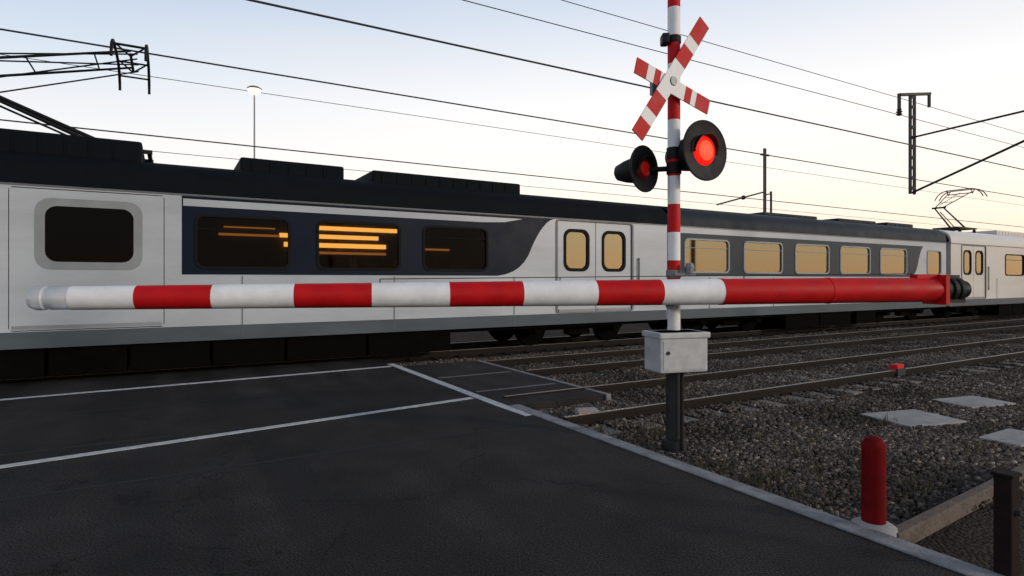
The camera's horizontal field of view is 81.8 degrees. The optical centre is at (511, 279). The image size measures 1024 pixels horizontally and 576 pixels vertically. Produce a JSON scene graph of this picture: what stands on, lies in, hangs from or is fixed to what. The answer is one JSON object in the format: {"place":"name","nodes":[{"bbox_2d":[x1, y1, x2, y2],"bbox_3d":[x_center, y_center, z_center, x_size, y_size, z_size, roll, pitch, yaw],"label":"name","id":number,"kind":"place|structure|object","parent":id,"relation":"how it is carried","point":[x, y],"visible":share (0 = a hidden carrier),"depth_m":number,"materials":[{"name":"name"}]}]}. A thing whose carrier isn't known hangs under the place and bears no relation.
{"place":"outdoors","nodes":[
{"label":"outdoors","id":0,"kind":"place"},
{"bbox_2d":[0,355,965,575],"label":"road","id":1,"kind":"structure","parent":0,"point":[543,497],"depth_m":4.66,"materials":[{"name":"grey asphalt"}]},
{"bbox_2d":[0,366,390,399],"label":"stop line","id":2,"kind":"object","parent":1,"relation":"on","point":[187,383],"visible":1,"depth_m":9.60,"materials":[{"name":"paint"}]},
{"bbox_2d":[22,368,398,398],"bbox_3d":[-7.273,1.698,8.346,11.830,0.002,0.060,0,0,-30],"label":"flangeway","id":3,"kind":"object","parent":1,"relation":"on","point":[213,383],"visible":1,"depth_m":9.70,"materials":[{"name":"black"}]},
{"bbox_2d":[0,397,473,467],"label":"stop line","id":4,"kind":"object","parent":1,"relation":"on","point":[167,442],"visible":1,"depth_m":6.40,"materials":[{"name":"paint"}]},
{"bbox_2d":[0,400,481,455],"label":"flangeway","id":5,"kind":"object","parent":1,"relation":"on","point":[205,431],"visible":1,"depth_m":6.50,"materials":[{"name":"black"}]},
{"bbox_2d":[388,363,531,415],"bbox_3d":[-1.135,1.697,9.696,0.137,0.004,5.300,0,0,-30],"label":"edge line","id":6,"kind":"object","parent":1,"relation":"on","point":[490,401],"visible":1,"depth_m":8.92,"materials":[{"name":"paint"}]},
{"bbox_2d":[0,0,1023,232],"label":"sky","id":7,"kind":"structure","parent":0,"point":[969,54],"materials":[{"name":"blue"}]},
{"bbox_2d":[394,309,1023,575],"bbox_3d":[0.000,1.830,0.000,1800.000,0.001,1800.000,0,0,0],"label":"ground","id":8,"kind":"structure","parent":0,"point":[968,538],"depth_m":4.67,"materials":[{"name":"grey gravel"}]},
{"bbox_2d":[247,85,261,157],"bbox_3d":[-11.329,-3.345,26.000,0.611,10.350,0.620,0,0,0],"label":"street lamp","id":9,"kind":"object","parent":8,"relation":"on","point":[255,89],"visible":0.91,"depth_m":25.93,"materials":[{"name":"beige"}]},
{"bbox_2d":[402,361,604,409],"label":"walkway","id":10,"kind":"structure","parent":8,"relation":"on","point":[474,383],"depth_m":9.62,"materials":[{"name":"grey asphalt"}]},
{"bbox_2d":[438,371,510,377],"bbox_3d":[-0.652,1.697,10.608,1.450,0.004,0.070,0,0,-30],"label":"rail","id":11,"kind":"object","parent":10,"relation":"on","point":[474,374],"visible":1,"depth_m":10.60,"materials":[{"name":"paint"}]},
{"bbox_2d":[475,383,555,391],"bbox_3d":[0.083,1.697,9.346,1.450,0.004,0.070,0,0,-30],"label":"walkway line","id":12,"kind":"object","parent":10,"relation":"on","point":[514,387],"visible":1,"depth_m":9.32,"materials":[{"name":"paint"}]},
{"bbox_2d":[476,360,610,400],"bbox_3d":[0.359,1.797,10.630,0.080,0.206,4.290,0,0,-30],"label":"walkway edge","id":13,"kind":"object","parent":10,"relation":"attached to","point":[607,396],"visible":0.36,"depth_m":9.96,"materials":[{"name":"grey concrete"}]},
{"bbox_2d":[0,313,1023,381],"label":"railway track","id":14,"kind":"structure","parent":8,"relation":"on","point":[461,351],"depth_m":16.83,"materials":[{"name":"steel"},{"name":"gravel"},{"name":"metal"}]},
{"bbox_2d":[0,38,666,379],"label":"train carriage","id":15,"kind":"object","parent":14,"relation":"on","point":[78,207],"visible":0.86,"depth_m":11.37,"materials":[{"name":"white metal"}]},
{"bbox_2d":[9,187,163,330],"bbox_3d":[-7.119,-0.335,9.990,2.126,2.300,0.059,0,0,-30],"label":"door","id":16,"kind":"structure","parent":15,"relation":"in","point":[58,238],"depth_m":9.93,"materials":[{"name":"white metal"}]},
{"bbox_2d":[194,214,290,269],"bbox_3d":[-5.058,-0.705,11.165,1.660,1.010,0.052,0,0,-30],"label":"window","id":17,"kind":"structure","parent":15,"relation":"in","point":[220,241],"depth_m":11.16,"materials":[{"name":"black glass"}]},
{"bbox_2d":[316,220,400,270],"bbox_3d":[-3.155,-0.705,12.273,1.760,1.010,0.052,0,0,-30],"label":"window","id":18,"kind":"structure","parent":15,"relation":"in","point":[340,245],"depth_m":12.27,"materials":[{"name":"black glass"}]},
{"bbox_2d":[423,225,487,270],"bbox_3d":[-1.264,-0.705,13.374,1.620,1.010,0.052,0,0,-30],"label":"window","id":19,"kind":"structure","parent":15,"relation":"in","point":[445,248],"depth_m":13.37,"materials":[{"name":"black glass"}]},
{"bbox_2d":[558,221,594,311],"bbox_3d":[1.647,-0.335,15.094,1.196,2.300,0.059,0,0,-30],"label":"door","id":20,"kind":"structure","parent":15,"relation":"in","point":[576,240],"depth_m":15.10,"materials":[{"name":"white metal"}]},
{"bbox_2d":[595,223,630,310],"bbox_3d":[2.701,-0.335,15.708,1.196,2.300,0.059,0,0,-30],"label":"door","id":21,"kind":"structure","parent":15,"relation":"in","point":[612,241],"depth_m":15.70,"materials":[{"name":"white metal"}]},
{"bbox_2d":[648,206,945,330],"bbox_3d":[10.681,-0.323,21.997,15.500,4.055,2.932,0,0,-30],"label":"train carriage","id":22,"kind":"object","parent":14,"relation":"on","point":[759,243],"visible":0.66,"depth_m":19.79,"materials":[{"name":"metal"}]},
{"bbox_2d":[684,238,729,272],"bbox_3d":[5.767,-0.705,17.467,1.910,1.010,0.052,0,0,-30],"label":"window","id":23,"kind":"structure","parent":22,"relation":"in","point":[707,255],"depth_m":17.50,"materials":[{"name":"beige glass"}]},
{"bbox_2d":[743,241,782,273],"bbox_3d":[7.971,-0.705,18.752,1.910,1.010,0.052,0,0,-30],"label":"window","id":24,"kind":"structure","parent":22,"relation":"in","point":[758,257],"depth_m":18.76,"materials":[{"name":"beige glass"}]},
{"bbox_2d":[795,244,829,273],"bbox_3d":[10.174,-0.705,20.036,1.910,1.010,0.052,0,0,-30],"label":"window","id":25,"kind":"structure","parent":22,"relation":"in","point":[809,258],"depth_m":20.05,"materials":[{"name":"beige glass"}]},
{"bbox_2d":[840,246,870,273],"bbox_3d":[12.378,-0.705,21.319,1.910,1.010,0.052,0,0,-30],"label":"window","id":26,"kind":"structure","parent":22,"relation":"in","point":[853,259],"depth_m":21.34,"materials":[{"name":"beige glass"}]},
{"bbox_2d":[880,248,906,274],"bbox_3d":[14.582,-0.705,22.599,1.910,1.010,0.052,0,0,-30],"label":"window","id":27,"kind":"structure","parent":22,"relation":"in","point":[893,261],"depth_m":22.61,"materials":[{"name":"beige glass"}]},
{"bbox_2d":[927,250,941,273],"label":"window","id":28,"kind":"structure","parent":22,"relation":"in","point":[934,257],"depth_m":24.20,"materials":[{"name":"beige glass"}]},
{"bbox_2d":[945,235,946,274],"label":"gangway bellows","id":29,"kind":"object","parent":22,"relation":"attached to","point":[946,254],"visible":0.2,"depth_m":24.96,"materials":[{"name":"black rubber"}]},
{"bbox_2d":[931,188,1023,317],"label":"train carriage","id":30,"kind":"object","parent":14,"relation":"on","point":[988,266],"visible":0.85,"depth_m":26.92,"materials":[{"name":"white metal"}]},
{"bbox_2d":[962,245,973,298],"bbox_3d":[19.734,-0.335,25.625,1.076,2.300,0.059,0,0,-30],"label":"door","id":31,"kind":"structure","parent":30,"relation":"in","point":[967,251],"depth_m":25.68,"materials":[{"name":"white metal"}]},
{"bbox_2d":[973,246,984,298],"bbox_3d":[20.684,-0.335,26.186,1.076,2.300,0.059,0,0,-30],"label":"door","id":32,"kind":"structure","parent":30,"relation":"in","point":[978,252],"depth_m":26.18,"materials":[{"name":"white metal"}]},
{"bbox_2d":[1005,254,1023,275],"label":"window","id":33,"kind":"structure","parent":30,"relation":"in","point":[1014,263],"depth_m":27.98,"materials":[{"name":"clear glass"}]},
{"bbox_2d":[575,407,597,414],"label":"marker block","id":34,"kind":"structure","parent":8,"relation":"on","point":[583,410],"depth_m":7.69,"materials":[{"name":"concrete"}]},
{"bbox_2d":[614,0,726,455],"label":"crossing signal","id":35,"kind":"object","parent":8,"relation":"on","point":[674,352],"visible":0.99,"depth_m":6.19,"materials":[{"name":"white paint"}]},
{"bbox_2d":[26,273,971,309],"bbox_3d":[0.621,0.113,5.888,9.359,0.373,0.411,0,0,-12],"label":"barrier boom","id":36,"kind":"object","parent":35,"relation":"attached to","point":[939,289],"visible":1,"depth_m":5.59,"materials":[{"name":"white paint"}]},
{"bbox_2d":[394,327,1023,525],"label":"ballast stones","id":37,"kind":"object","parent":8,"relation":"on","point":[909,465],"visible":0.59,"depth_m":7.58,"materials":[{"name":"grey gravel"}]},
{"bbox_2d":[716,148,771,212],"bbox_3d":[10.488,-2.120,26.590,3.706,7.900,0.200,0,0,-30],"label":"catenary mast","id":38,"kind":"object","parent":8,"relation":"on","point":[743,197],"visible":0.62,"depth_m":27.24,"materials":[{"name":"metal"}]},
{"bbox_2d":[487,319,1023,379],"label":"railway track","id":39,"kind":"structure","parent":8,"relation":"on","point":[1010,326],"depth_m":15.51,"materials":[{"name":"metal"}]},
{"bbox_2d":[509,404,1003,575],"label":"kerb","id":40,"kind":"structure","parent":8,"relation":"on","point":[940,559],"depth_m":4.41,"materials":[{"name":"grey concrete"}]},
{"bbox_2d":[503,337,1023,434],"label":"railway track","id":41,"kind":"structure","parent":8,"relation":"on","point":[595,418],"depth_m":9.96,"materials":[{"name":"steel"},{"name":"metal"},{"name":"gravel"}]},
{"bbox_2d":[890,363,905,376],"bbox_3d":[7.241,1.690,11.109,0.280,0.220,0.160,0,0,-30],"label":"red marker","id":42,"kind":"object","parent":41,"relation":"attached to","point":[900,369],"visible":0.94,"depth_m":11.05,"materials":[{"name":"red"}]},
{"bbox_2d":[593,395,1000,507],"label":"weeds","id":43,"kind":"object","parent":8,"relation":"on","point":[773,472],"visible":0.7,"depth_m":5.68,"materials":[{"name":"green plant"}]},
{"bbox_2d":[851,435,897,536],"bbox_3d":[2.508,1.455,4.100,0.297,0.750,0.300,0,0,0],"label":"bollard","id":44,"kind":"object","parent":8,"relation":"on","point":[873,481],"visible":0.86,"depth_m":4.04,"materials":[{"name":"red paint"},{"name":"plastic"}]},
{"bbox_2d":[861,409,966,427],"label":"concrete slab","id":45,"kind":"structure","parent":8,"relation":"on","point":[913,417],"depth_m":7.61,"materials":[{"name":"grey concrete"}]},
{"bbox_2d":[896,463,1023,542],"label":"edging board","id":46,"kind":"object","parent":8,"relation":"on","point":[919,527],"visible":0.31,"depth_m":4.42,"materials":[{"name":"brown wood"}]},
{"bbox_2d":[933,396,1015,408],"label":"concrete slab","id":47,"kind":"structure","parent":8,"relation":"on","point":[974,402],"depth_m":8.67,"materials":[{"name":"grey concrete"}]},
{"bbox_2d":[980,428,1023,446],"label":"concrete slab","id":48,"kind":"structure","parent":8,"relation":"on","point":[1014,437],"depth_m":6.69,"materials":[{"name":"grey concrete"}]},
{"bbox_2d":[990,468,1022,575],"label":"fence post","id":49,"kind":"object","parent":8,"relation":"on","point":[1007,513],"visible":1,"depth_m":3.39,"materials":[{"name":"metal"}]},
{"bbox_2d":[896,92,1023,194],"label":"catenary mast","id":50,"kind":"object","parent":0,"point":[911,96],"visible":1,"depth_m":19.20,"materials":[{"name":"metal"}]},
{"bbox_2d":[0,119,1019,226],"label":"overhead wire","id":51,"kind":"object","parent":50,"relation":"hanging from","point":[430,164],"visible":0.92,"depth_m":20.71,"materials":[{"name":"grey"}]},
{"bbox_2d":[0,28,1023,197],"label":"overhead wire","id":52,"kind":"object","parent":50,"relation":"attached to","point":[2,29],"visible":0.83,"depth_m":13.80,"materials":[{"name":"grey"}]},
{"bbox_2d":[0,54,1023,205],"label":"overhead wire","id":53,"kind":"object","parent":50,"relation":"hanging from","point":[433,118],"visible":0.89,"depth_m":16.57,"materials":[{"name":"grey"}]},
{"bbox_2d":[153,151,1020,232],"bbox_3d":[12.030,-4.020,32.001,97.000,0.020,0.020,0,0,-30],"label":"overhead wire","id":54,"kind":"object","parent":50,"relation":"hanging from","point":[573,190],"visible":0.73,"depth_m":27.79,"materials":[{"name":"grey"}]},
{"bbox_2d":[246,0,1023,169],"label":"overhead wire","id":55,"kind":"object","parent":50,"relation":"attached to","point":[347,21],"visible":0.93,"depth_m":11.86,"materials":[{"name":"grey"}]},
{"bbox_2d":[463,0,1023,147],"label":"overhead wire","id":56,"kind":"object","parent":50,"relation":"attached to","point":[706,64],"visible":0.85,"depth_m":14.38,"materials":[{"name":"grey"}]},
{"bbox_2d":[562,0,1022,133],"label":"overhead wire","id":57,"kind":"object","parent":50,"relation":"attached to","point":[772,61],"visible":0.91,"depth_m":15.67,"materials":[{"name":"grey"}]}
]}

